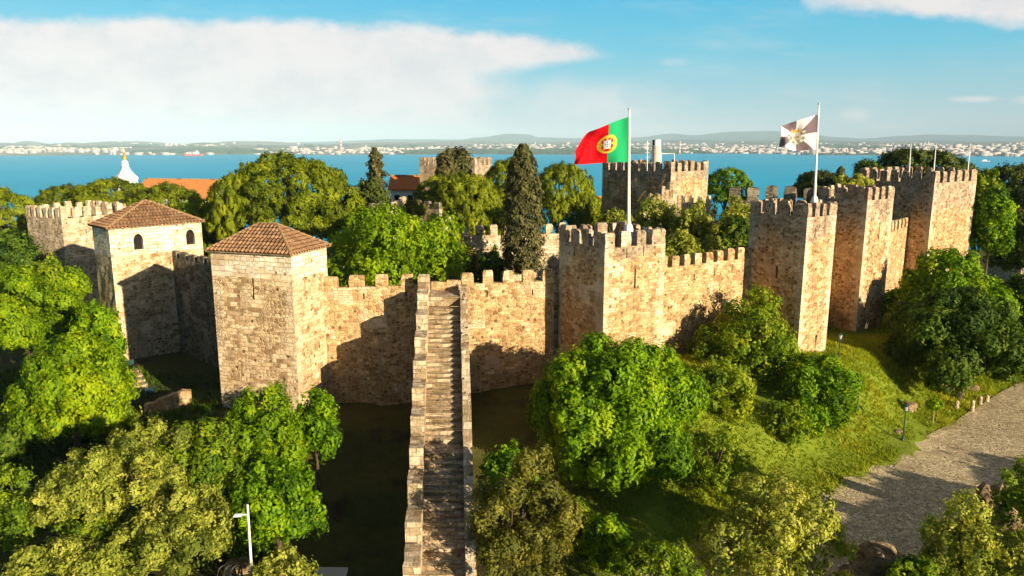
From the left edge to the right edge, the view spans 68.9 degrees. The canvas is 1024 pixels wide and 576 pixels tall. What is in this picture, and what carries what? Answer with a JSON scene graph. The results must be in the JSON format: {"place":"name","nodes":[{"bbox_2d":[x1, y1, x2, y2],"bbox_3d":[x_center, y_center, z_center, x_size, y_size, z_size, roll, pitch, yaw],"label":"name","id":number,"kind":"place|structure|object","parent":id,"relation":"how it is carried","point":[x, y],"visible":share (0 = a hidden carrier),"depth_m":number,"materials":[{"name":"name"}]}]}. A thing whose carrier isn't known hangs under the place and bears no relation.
{"place":"outdoors","nodes":[
{"label":"outdoors","id":0,"kind":"place"},
{"bbox_2d":[0,242,1023,575],"bbox_3d":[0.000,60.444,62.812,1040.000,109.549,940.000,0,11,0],"label":"ground","id":1,"kind":"structure","parent":0,"point":[364,484],"depth_m":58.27,"materials":[{"name":"green plant"}]},
{"bbox_2d":[0,186,36,288],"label":"pine tree","id":2,"kind":"object","parent":1,"relation":"on","point":[13,200],"visible":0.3,"depth_m":109.89,"materials":[{"name":"green plant"}]},
{"bbox_2d":[0,425,41,491],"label":"shrub","id":3,"kind":"object","parent":1,"relation":"on","point":[15,450],"visible":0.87,"depth_m":53.78,"materials":[{"name":"green plant"}]},
{"bbox_2d":[0,226,58,268],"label":"dark tree","id":4,"kind":"object","parent":1,"relation":"on","point":[14,252],"visible":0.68,"depth_m":93.74,"materials":[{"name":"green plant"}]},
{"bbox_2d":[0,462,66,559],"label":"dark shrub","id":5,"kind":"object","parent":1,"relation":"on","point":[15,521],"visible":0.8,"depth_m":43.96,"materials":[{"name":"green plant"}]},
{"bbox_2d":[0,261,92,354],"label":"leafy tree","id":6,"kind":"object","parent":1,"relation":"on","point":[44,314],"visible":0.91,"depth_m":73.78,"materials":[{"name":"green plant"}]},
{"bbox_2d":[23,247,77,306],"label":"tree","id":7,"kind":"object","parent":1,"relation":"on","point":[51,266],"visible":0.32,"depth_m":77.10,"materials":[{"name":"green plant"}]},
{"bbox_2d":[32,182,102,206],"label":"pine tree","id":8,"kind":"object","parent":1,"relation":"on","point":[49,195],"visible":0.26,"depth_m":120.67,"materials":[{"name":"green plant"}]},
{"bbox_2d":[0,531,138,575],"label":"olive shrub","id":9,"kind":"object","parent":1,"relation":"on","point":[84,560],"visible":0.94,"depth_m":39.85,"materials":[{"name":"green plant"}]},
{"bbox_2d":[29,446,111,529],"bbox_3d":[-25.832,14.024,44.247,4.460,8.988,4.998,-5,12,-24],"label":"olive shrub","id":10,"kind":"object","parent":1,"relation":"on","point":[64,502],"visible":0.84,"depth_m":42.57,"materials":[{"name":"green plant"}]},
{"bbox_2d":[0,328,143,449],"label":"leafy tree","id":11,"kind":"object","parent":1,"relation":"on","point":[65,374],"visible":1,"depth_m":54.58,"materials":[{"name":"green plant"}]},
{"bbox_2d":[25,200,125,303],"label":"crenellated tower","id":12,"kind":"structure","parent":1,"relation":"on","point":[64,232],"depth_m":102.30,"materials":[{"name":"beige stone"}]},
{"bbox_2d":[50,507,136,558],"bbox_3d":[-24.311,15.676,43.306,4.666,5.819,4.719,0,11,0],"label":"dark shrub","id":13,"kind":"object","parent":1,"relation":"on","point":[103,527],"visible":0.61,"depth_m":42.80,"materials":[{"name":"green plant"}]},
{"bbox_2d":[65,298,130,354],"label":"tree","id":14,"kind":"object","parent":1,"relation":"on","point":[98,320],"visible":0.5,"depth_m":67.85,"materials":[{"name":"green plant"}]},
{"bbox_2d":[59,175,157,206],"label":"pine tree","id":15,"kind":"object","parent":1,"relation":"on","point":[97,189],"visible":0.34,"depth_m":115.83,"materials":[{"name":"green plant"}]},
{"bbox_2d":[0,365,222,574],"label":"ground cover","id":16,"kind":"object","parent":1,"relation":"on","point":[212,403],"visible":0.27,"depth_m":62.07,"materials":[{"name":"green plant"}]},
{"bbox_2d":[87,403,143,443],"bbox_3d":[-31.726,10.337,59.207,4.160,4.599,4.462,-9,14,-39],"label":"shrub","id":17,"kind":"object","parent":1,"relation":"on","point":[133,416],"visible":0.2,"depth_m":58.53,"materials":[{"name":"green plant"}]},
{"bbox_2d":[74,412,194,575],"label":"olive shrub","id":18,"kind":"object","parent":1,"relation":"on","point":[134,448],"visible":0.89,"depth_m":43.76,"materials":[{"name":"green plant"}]},
{"bbox_2d":[87,200,204,359],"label":"roofed tower","id":19,"kind":"structure","parent":1,"relation":"on","point":[133,248],"depth_m":78.44,"materials":[{"name":"stone"}]},
{"bbox_2d":[122,181,205,213],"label":"pine tree","id":20,"kind":"object","parent":1,"relation":"on","point":[165,191],"visible":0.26,"depth_m":110.73,"materials":[{"name":"green plant"}]},
{"bbox_2d":[99,481,235,575],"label":"olive shrub","id":21,"kind":"object","parent":1,"relation":"on","point":[181,518],"visible":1,"depth_m":41.36,"materials":[{"name":"green plant"}]},
{"bbox_2d":[144,389,191,417],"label":"stub wall","id":22,"kind":"structure","parent":1,"relation":"on","point":[179,398],"depth_m":63.93,"materials":[{"name":"stone"}]},
{"bbox_2d":[142,178,222,204],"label":"church hall","id":23,"kind":"structure","parent":1,"relation":"on","point":[201,186],"depth_m":203.19,"materials":[{"name":"orange tile"}]},
{"bbox_2d":[172,250,218,366],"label":"curtain wall","id":24,"kind":"structure","parent":1,"relation":"on","point":[194,294],"depth_m":78.14,"materials":[{"name":"grey stone"}]},
{"bbox_2d":[148,413,258,555],"bbox_3d":[-19.368,12.821,47.647,6.757,9.999,6.776,0,11,0],"label":"dark shrub","id":25,"kind":"object","parent":1,"relation":"on","point":[213,452],"visible":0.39,"depth_m":46.13,"materials":[{"name":"green plant"}]},
{"bbox_2d":[175,192,248,256],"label":"leafy tree","id":26,"kind":"object","parent":1,"relation":"on","point":[194,206],"visible":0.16,"depth_m":96.22,"materials":[{"name":"green plant"}]},
{"bbox_2d":[203,171,267,239],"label":"umbrella pine","id":27,"kind":"object","parent":1,"relation":"on","point":[216,205],"visible":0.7,"depth_m":89.52,"materials":[{"name":"green plant"}]},
{"bbox_2d":[224,555,255,575],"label":"rock","id":28,"kind":"object","parent":1,"relation":"on","point":[243,561],"visible":0.66,"depth_m":46.30,"materials":[{"name":"brown stone"}]},
{"bbox_2d":[224,527,276,558],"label":"shrub","id":29,"kind":"object","parent":1,"relation":"on","point":[239,547],"visible":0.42,"depth_m":47.52,"materials":[{"name":"green plant"}]},
{"bbox_2d":[219,379,310,500],"bbox_3d":[-16.583,11.299,50.352,6.133,10.746,6.147,0,11,0],"label":"leafy tree","id":30,"kind":"object","parent":1,"relation":"on","point":[266,428],"visible":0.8,"depth_m":48.66,"materials":[{"name":"green plant"}]},
{"bbox_2d":[204,222,330,415],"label":"roofed tower","id":31,"kind":"structure","parent":1,"relation":"on","point":[268,293],"depth_m":59.99,"materials":[{"name":"stone"}]},
{"bbox_2d":[223,449,328,551],"bbox_3d":[-14.562,13.844,46.304,6.285,7.915,6.262,-7,13,-32],"label":"leafy tree","id":32,"kind":"object","parent":1,"relation":"on","point":[284,489],"visible":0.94,"depth_m":44.95,"materials":[{"name":"green plant"}]},
{"bbox_2d":[245,541,321,575],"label":"olive shrub","id":33,"kind":"object","parent":1,"relation":"on","point":[279,563],"visible":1,"depth_m":40.75,"materials":[{"name":"green plant"}]},
{"bbox_2d":[211,150,365,242],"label":"umbrella pine","id":34,"kind":"object","parent":1,"relation":"on","point":[297,211],"visible":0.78,"depth_m":91.45,"materials":[{"name":"green plant"}]},
{"bbox_2d":[289,382,343,498],"bbox_3d":[-13.763,10.847,52.205,4.163,8.459,4.557,0,11,0],"label":"leafy tree","id":35,"kind":"object","parent":1,"relation":"on","point":[319,425],"visible":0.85,"depth_m":51.22,"materials":[{"name":"green plant"}]},
{"bbox_2d":[323,273,417,405],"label":"curtain wall","id":36,"kind":"structure","parent":1,"relation":"on","point":[370,331],"depth_m":63.92,"materials":[{"name":"stone"}]},
{"bbox_2d":[348,177,393,207],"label":"leafy tree","id":37,"kind":"object","parent":1,"relation":"on","point":[372,191],"visible":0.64,"depth_m":101.28,"materials":[{"name":"green plant"}]},
{"bbox_2d":[364,147,392,201],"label":"conifer","id":38,"kind":"object","parent":1,"relation":"on","point":[375,164],"visible":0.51,"depth_m":107.07,"materials":[{"name":"green plant"}]},
{"bbox_2d":[327,198,474,286],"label":"leafy tree","id":39,"kind":"object","parent":1,"relation":"on","point":[403,250],"visible":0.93,"depth_m":75.65,"materials":[{"name":"green plant"}]},
{"bbox_2d":[387,175,419,201],"bbox_3d":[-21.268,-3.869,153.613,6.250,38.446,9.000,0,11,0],"label":"white house","id":40,"kind":"structure","parent":1,"relation":"on","point":[399,186],"depth_m":147.14,"materials":[{"name":"red tile"}]},
{"bbox_2d":[401,195,428,279],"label":"tree","id":41,"kind":"object","parent":1,"relation":"on","point":[415,207],"visible":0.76,"depth_m":94.24,"materials":[{"name":"green plant"}]},
{"bbox_2d":[403,274,476,575],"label":"stone staircase","id":42,"kind":"structure","parent":1,"relation":"on","point":[440,483],"depth_m":48.92,"materials":[{"name":"beige stone"}]},
{"bbox_2d":[412,172,473,212],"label":"umbrella pine","id":43,"kind":"object","parent":1,"relation":"on","point":[420,192],"visible":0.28,"depth_m":112.03,"materials":[{"name":"green plant"}]},
{"bbox_2d":[434,143,460,176],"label":"dark tree","id":44,"kind":"object","parent":1,"relation":"on","point":[446,164],"visible":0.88,"depth_m":120.61,"materials":[{"name":"green plant"}]},
{"bbox_2d":[419,157,491,243],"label":"crenellated tower","id":45,"kind":"structure","parent":1,"relation":"on","point":[428,166],"depth_m":134.56,"materials":[{"name":"stone"}]},
{"bbox_2d":[452,146,473,175],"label":"dark tree","id":46,"kind":"object","parent":1,"relation":"on","point":[462,157],"visible":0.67,"depth_m":121.75,"materials":[{"name":"green plant"}]},
{"bbox_2d":[426,171,505,240],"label":"umbrella pine","id":47,"kind":"object","parent":1,"relation":"on","point":[461,183],"visible":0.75,"depth_m":103.68,"materials":[{"name":"green plant"}]},
{"bbox_2d":[475,242,509,282],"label":"dark tree","id":48,"kind":"object","parent":1,"relation":"on","point":[492,260],"visible":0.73,"depth_m":78.10,"materials":[{"name":"green plant"}]},
{"bbox_2d":[478,156,531,211],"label":"umbrella pine","id":49,"kind":"object","parent":1,"relation":"on","point":[496,174],"visible":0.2,"depth_m":115.76,"materials":[{"name":"green plant"}]},
{"bbox_2d":[460,268,553,393],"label":"curtain wall","id":50,"kind":"structure","parent":1,"relation":"on","point":[511,329],"depth_m":65.83,"materials":[{"name":"stone"}]},
{"bbox_2d":[475,438,539,525],"bbox_3d":[-0.215,13.379,47.169,4.166,7.507,3.890,-5,12,-23],"label":"fig tree","id":51,"kind":"object","parent":1,"relation":"on","point":[495,463],"visible":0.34,"depth_m":46.46,"materials":[{"name":"green plant"}]},
{"bbox_2d":[459,222,565,282],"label":"wall","id":52,"kind":"structure","parent":1,"relation":"on","point":[480,240],"depth_m":89.63,"materials":[{"name":"beige stone"}]},
{"bbox_2d":[498,143,547,275],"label":"cypress","id":53,"kind":"object","parent":1,"relation":"on","point":[522,161],"visible":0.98,"depth_m":78.78,"materials":[{"name":"green plant"}]},
{"bbox_2d":[463,440,586,575],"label":"bronze shrub","id":54,"kind":"object","parent":1,"relation":"on","point":[512,542],"visible":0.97,"depth_m":40.84,"materials":[{"name":"green plant"}]},
{"bbox_2d":[553,278,558,363],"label":"curtain wall","id":55,"kind":"structure","parent":1,"relation":"on","point":[556,303],"depth_m":67.06,"materials":[{"name":"stone"}]},
{"bbox_2d":[529,160,601,226],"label":"umbrella pine","id":56,"kind":"object","parent":1,"relation":"on","point":[562,204],"visible":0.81,"depth_m":108.63,"materials":[{"name":"green plant"}]},
{"bbox_2d":[575,511,632,575],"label":"shrub","id":57,"kind":"object","parent":1,"relation":"on","point":[609,531],"visible":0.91,"depth_m":46.72,"materials":[{"name":"green plant"}]},
{"bbox_2d":[558,221,665,356],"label":"crenellated tower","id":58,"kind":"structure","parent":1,"relation":"on","point":[612,280],"depth_m":63.33,"materials":[{"name":"stone"}]},
{"bbox_2d":[624,107,632,242],"bbox_3d":[9.911,-9.304,62.636,0.832,11.379,0.832,0,11,0],"label":"flagpole","id":59,"kind":"object","parent":58,"relation":"on","point":[628,226],"visible":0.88,"depth_m":62.79,"materials":[{"name":"white metal"}]},
{"bbox_2d":[574,117,628,163],"bbox_3d":[7.365,-12.230,61.955,4.528,3.853,0.921,-2,11,-9],"label":"flag","id":60,"kind":"object","parent":59,"relation":"attached to","point":[608,143],"visible":1,"depth_m":61.92,"materials":[{"name":"fabric"}]},
{"bbox_2d":[596,205,634,232],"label":"olive tree","id":61,"kind":"object","parent":1,"relation":"on","point":[612,216],"visible":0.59,"depth_m":85.52,"materials":[{"name":"green plant"}]},
{"bbox_2d":[523,328,713,496],"bbox_3d":[7.539,9.041,56.104,13.885,11.753,13.167,6,12,27],"label":"leafy tree","id":62,"kind":"object","parent":1,"relation":"on","point":[628,384],"visible":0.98,"depth_m":52.55,"materials":[{"name":"green plant"}]},
{"bbox_2d":[601,159,708,232],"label":"crenellated tower","id":63,"kind":"structure","parent":1,"relation":"on","point":[688,177],"depth_m":112.28,"materials":[{"name":"stone"}]},
{"bbox_2d":[633,193,678,252],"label":"olive tree","id":64,"kind":"object","parent":1,"relation":"on","point":[664,213],"visible":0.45,"depth_m":86.61,"materials":[{"name":"green plant"}]},
{"bbox_2d":[607,538,706,575],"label":"olive shrub","id":65,"kind":"object","parent":1,"relation":"on","point":[660,559],"visible":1,"depth_m":42.24,"materials":[{"name":"green plant"}]},
{"bbox_2d":[643,182,681,253],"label":"ruined wall","id":66,"kind":"structure","parent":1,"relation":"on","point":[669,194],"depth_m":97.07,"materials":[{"name":"beige stone"}]},
{"bbox_2d":[665,228,703,264],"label":"olive tree","id":67,"kind":"object","parent":1,"relation":"on","point":[681,243],"visible":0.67,"depth_m":77.33,"materials":[{"name":"green plant"}]},
{"bbox_2d":[669,199,726,252],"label":"olive tree","id":68,"kind":"object","parent":1,"relation":"on","point":[685,219],"visible":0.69,"depth_m":83.10,"materials":[{"name":"green plant"}]},
{"bbox_2d":[661,247,751,356],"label":"curtain wall","id":69,"kind":"structure","parent":1,"relation":"on","point":[702,286],"depth_m":72.44,"materials":[{"name":"stone"}]},
{"bbox_2d":[674,422,758,509],"bbox_3d":[15.208,12.959,56.480,6.648,6.316,6.609,7,13,31],"label":"olive shrub","id":70,"kind":"object","parent":1,"relation":"on","point":[725,442],"visible":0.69,"depth_m":55.54,"materials":[{"name":"green plant"}]},
{"bbox_2d":[685,355,757,423],"bbox_3d":[17.794,8.633,62.982,5.935,5.334,5.798,0,11,0],"label":"shrub","id":71,"kind":"object","parent":1,"relation":"on","point":[732,380],"visible":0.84,"depth_m":61.69,"materials":[{"name":"green plant"}]},
{"bbox_2d":[709,211,748,252],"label":"dark tree","id":72,"kind":"object","parent":1,"relation":"on","point":[733,233],"visible":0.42,"depth_m":84.81,"materials":[{"name":"green plant"}]},
{"bbox_2d":[709,192,750,235],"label":"olive tree","id":73,"kind":"object","parent":1,"relation":"on","point":[735,205],"visible":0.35,"depth_m":90.90,"materials":[{"name":"green plant"}]},
{"bbox_2d":[707,166,753,209],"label":"pine tree","id":74,"kind":"object","parent":1,"relation":"on","point":[716,189],"visible":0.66,"depth_m":127.96,"materials":[{"name":"green plant"}]},
{"bbox_2d":[685,281,801,386],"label":"leafy tree","id":75,"kind":"object","parent":1,"relation":"on","point":[735,338],"visible":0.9,"depth_m":67.91,"materials":[{"name":"green plant"}]},
{"bbox_2d":[729,185,813,213],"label":"wall","id":76,"kind":"structure","parent":1,"relation":"on","point":[790,192],"depth_m":93.94,"materials":[{"name":"grey stone"}]},
{"bbox_2d":[760,396,817,447],"bbox_3d":[22.603,11.017,61.836,4.596,4.100,4.789,0,11,0],"label":"shrub","id":77,"kind":"object","parent":1,"relation":"on","point":[795,424],"visible":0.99,"depth_m":60.83,"materials":[{"name":"green plant"}]},
{"bbox_2d":[747,198,837,352],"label":"crenellated tower","id":78,"kind":"structure","parent":1,"relation":"on","point":[792,252],"depth_m":72.70,"materials":[{"name":"brown stone"}]},
{"bbox_2d":[811,103,819,203],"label":"flagpole","id":79,"kind":"object","parent":78,"relation":"on","point":[814,198],"visible":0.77,"depth_m":72.76,"materials":[{"name":"white metal"}]},
{"bbox_2d":[779,115,817,150],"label":"flag","id":80,"kind":"object","parent":79,"relation":"attached to","point":[800,135],"visible":1,"depth_m":72.03,"materials":[{"name":"fabric"}]},
{"bbox_2d":[792,168,847,199],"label":"pine tree","id":81,"kind":"object","parent":1,"relation":"on","point":[826,178],"visible":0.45,"depth_m":116.18,"materials":[{"name":"green plant"}]},
{"bbox_2d":[778,349,868,441],"bbox_3d":[26.925,9.225,65.407,7.128,8.161,7.194,0,11,0],"label":"shrub","id":82,"kind":"object","parent":1,"relation":"on","point":[826,397],"visible":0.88,"depth_m":63.93,"materials":[{"name":"green plant"}]},
{"bbox_2d":[835,173,874,186],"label":"tree","id":83,"kind":"object","parent":1,"relation":"on","point":[860,180],"visible":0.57,"depth_m":103.07,"materials":[{"name":"green plant"}]},
{"bbox_2d":[817,183,894,331],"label":"crenellated tower","id":84,"kind":"structure","parent":1,"relation":"on","point":[861,244],"depth_m":87.80,"materials":[{"name":"brown stone"}]},
{"bbox_2d":[848,540,902,575],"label":"rock","id":85,"kind":"object","parent":1,"relation":"on","point":[876,558],"visible":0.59,"depth_m":45.63,"materials":[{"name":"stone"}]},
{"bbox_2d":[885,217,907,300],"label":"curtain wall","id":86,"kind":"structure","parent":1,"relation":"on","point":[896,252],"depth_m":99.59,"materials":[{"name":"brown stone"}]},
{"bbox_2d":[885,550,939,575],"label":"olive shrub","id":87,"kind":"object","parent":1,"relation":"on","point":[909,565],"visible":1,"depth_m":39.26,"materials":[{"name":"green plant"}]},
{"bbox_2d":[860,166,976,275],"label":"crenellated tower","id":88,"kind":"structure","parent":1,"relation":"on","point":[936,207],"depth_m":103.03,"materials":[{"name":"brown stone"}]},
{"bbox_2d":[876,145,984,180],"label":"umbrella pine","id":89,"kind":"object","parent":1,"relation":"on","point":[897,157],"visible":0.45,"depth_m":137.38,"materials":[{"name":"green plant"}]},
{"bbox_2d":[878,282,1023,399],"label":"dark tree","id":90,"kind":"object","parent":1,"relation":"on","point":[966,343],"visible":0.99,"depth_m":73.19,"materials":[{"name":"green plant"}]},
{"bbox_2d":[879,244,1022,331],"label":"leafy tree","id":91,"kind":"object","parent":1,"relation":"on","point":[917,284],"visible":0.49,"depth_m":84.31,"materials":[{"name":"green plant"}]},
{"bbox_2d":[915,484,1014,575],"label":"olive shrub","id":92,"kind":"object","parent":1,"relation":"on","point":[970,549],"visible":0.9,"depth_m":39.85,"materials":[{"name":"green plant"}]},
{"bbox_2d":[973,167,1003,263],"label":"leafy tree","id":93,"kind":"object","parent":1,"relation":"on","point":[986,181],"visible":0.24,"depth_m":110.75,"materials":[{"name":"green plant"}]},
{"bbox_2d":[974,481,1004,523],"bbox_3d":[33.254,15.578,51.806,2.224,4.571,1.670,8,14,35],"label":"rock","id":94,"kind":"object","parent":1,"relation":"on","point":[983,491],"visible":0.21,"depth_m":51.44,"materials":[{"name":"stone"}]},
{"bbox_2d":[969,184,1019,274],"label":"leafy tree","id":95,"kind":"object","parent":1,"relation":"on","point":[991,231],"visible":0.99,"depth_m":106.59,"materials":[{"name":"green plant"}]},
{"bbox_2d":[978,525,1023,575],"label":"olive shrub","id":96,"kind":"object","parent":1,"relation":"on","point":[1017,564],"visible":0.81,"depth_m":38.86,"materials":[{"name":"green plant"}]},
{"bbox_2d":[980,211,1023,273],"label":"dark tree","id":97,"kind":"object","parent":1,"relation":"on","point":[1013,259],"visible":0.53,"depth_m":111.10,"materials":[{"name":"green plant"}]},
{"bbox_2d":[985,160,1023,203],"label":"umbrella pine","id":98,"kind":"object","parent":1,"relation":"on","point":[1014,174],"visible":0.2,"depth_m":134.08,"materials":[{"name":"green plant"}]},
{"bbox_2d":[986,455,1023,534],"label":"olive shrub","id":99,"kind":"object","parent":1,"relation":"on","point":[1011,498],"visible":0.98,"depth_m":42.93,"materials":[{"name":"green plant"}]},
{"bbox_2d":[996,272,1023,337],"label":"dark tree","id":100,"kind":"object","parent":1,"relation":"on","point":[1016,280],"visible":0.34,"depth_m":82.78,"materials":[{"name":"green plant"}]},
{"bbox_2d":[0,143,1023,249],"bbox_3d":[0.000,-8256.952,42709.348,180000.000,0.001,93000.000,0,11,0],"label":"water","id":101,"kind":"structure","parent":0,"point":[30,176],"depth_m":3806.14,"materials":[{"name":"blue liquid"}]},
{"bbox_2d":[0,141,1023,156],"bbox_3d":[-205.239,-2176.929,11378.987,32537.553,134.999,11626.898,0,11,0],"label":"shore","id":102,"kind":"structure","parent":0,"point":[266,144],"depth_m":11371.73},
{"bbox_2d":[0,143,1012,154],"bbox_3d":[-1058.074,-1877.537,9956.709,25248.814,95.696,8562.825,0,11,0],"label":"woods","id":103,"kind":"object","parent":102,"relation":"on","point":[235,149],"visible":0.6,"depth_m":8072.40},
{"bbox_2d":[0,141,1023,156],"bbox_3d":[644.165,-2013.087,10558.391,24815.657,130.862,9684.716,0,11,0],"label":"city","id":104,"kind":"object","parent":102,"relation":"on","point":[980,150],"visible":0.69,"depth_m":7823.19},
{"bbox_2d":[0,0,1023,142],"label":"sky","id":105,"kind":"structure","parent":0,"point":[73,71],"materials":[{"name":"blue"}]},
{"bbox_2d":[178,131,1023,144],"bbox_3d":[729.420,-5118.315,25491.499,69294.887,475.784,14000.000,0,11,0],"label":"hills","id":106,"kind":"structure","parent":0,"point":[724,136],"depth_m":23723.85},
{"bbox_2d":[512,140,985,144],"bbox_3d":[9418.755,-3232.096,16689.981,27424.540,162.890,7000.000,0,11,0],"label":"hills","id":107,"kind":"structure","parent":0,"point":[712,142],"depth_m":16160.20,"materials":[{"name":"grey"}]},
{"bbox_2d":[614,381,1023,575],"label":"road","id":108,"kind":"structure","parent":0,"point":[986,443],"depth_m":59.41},
{"bbox_2d":[689,463,859,575],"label":"olive shrub","id":109,"kind":"object","parent":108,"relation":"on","point":[787,535],"visible":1,"depth_m":43.53,"materials":[{"name":"green plant"}]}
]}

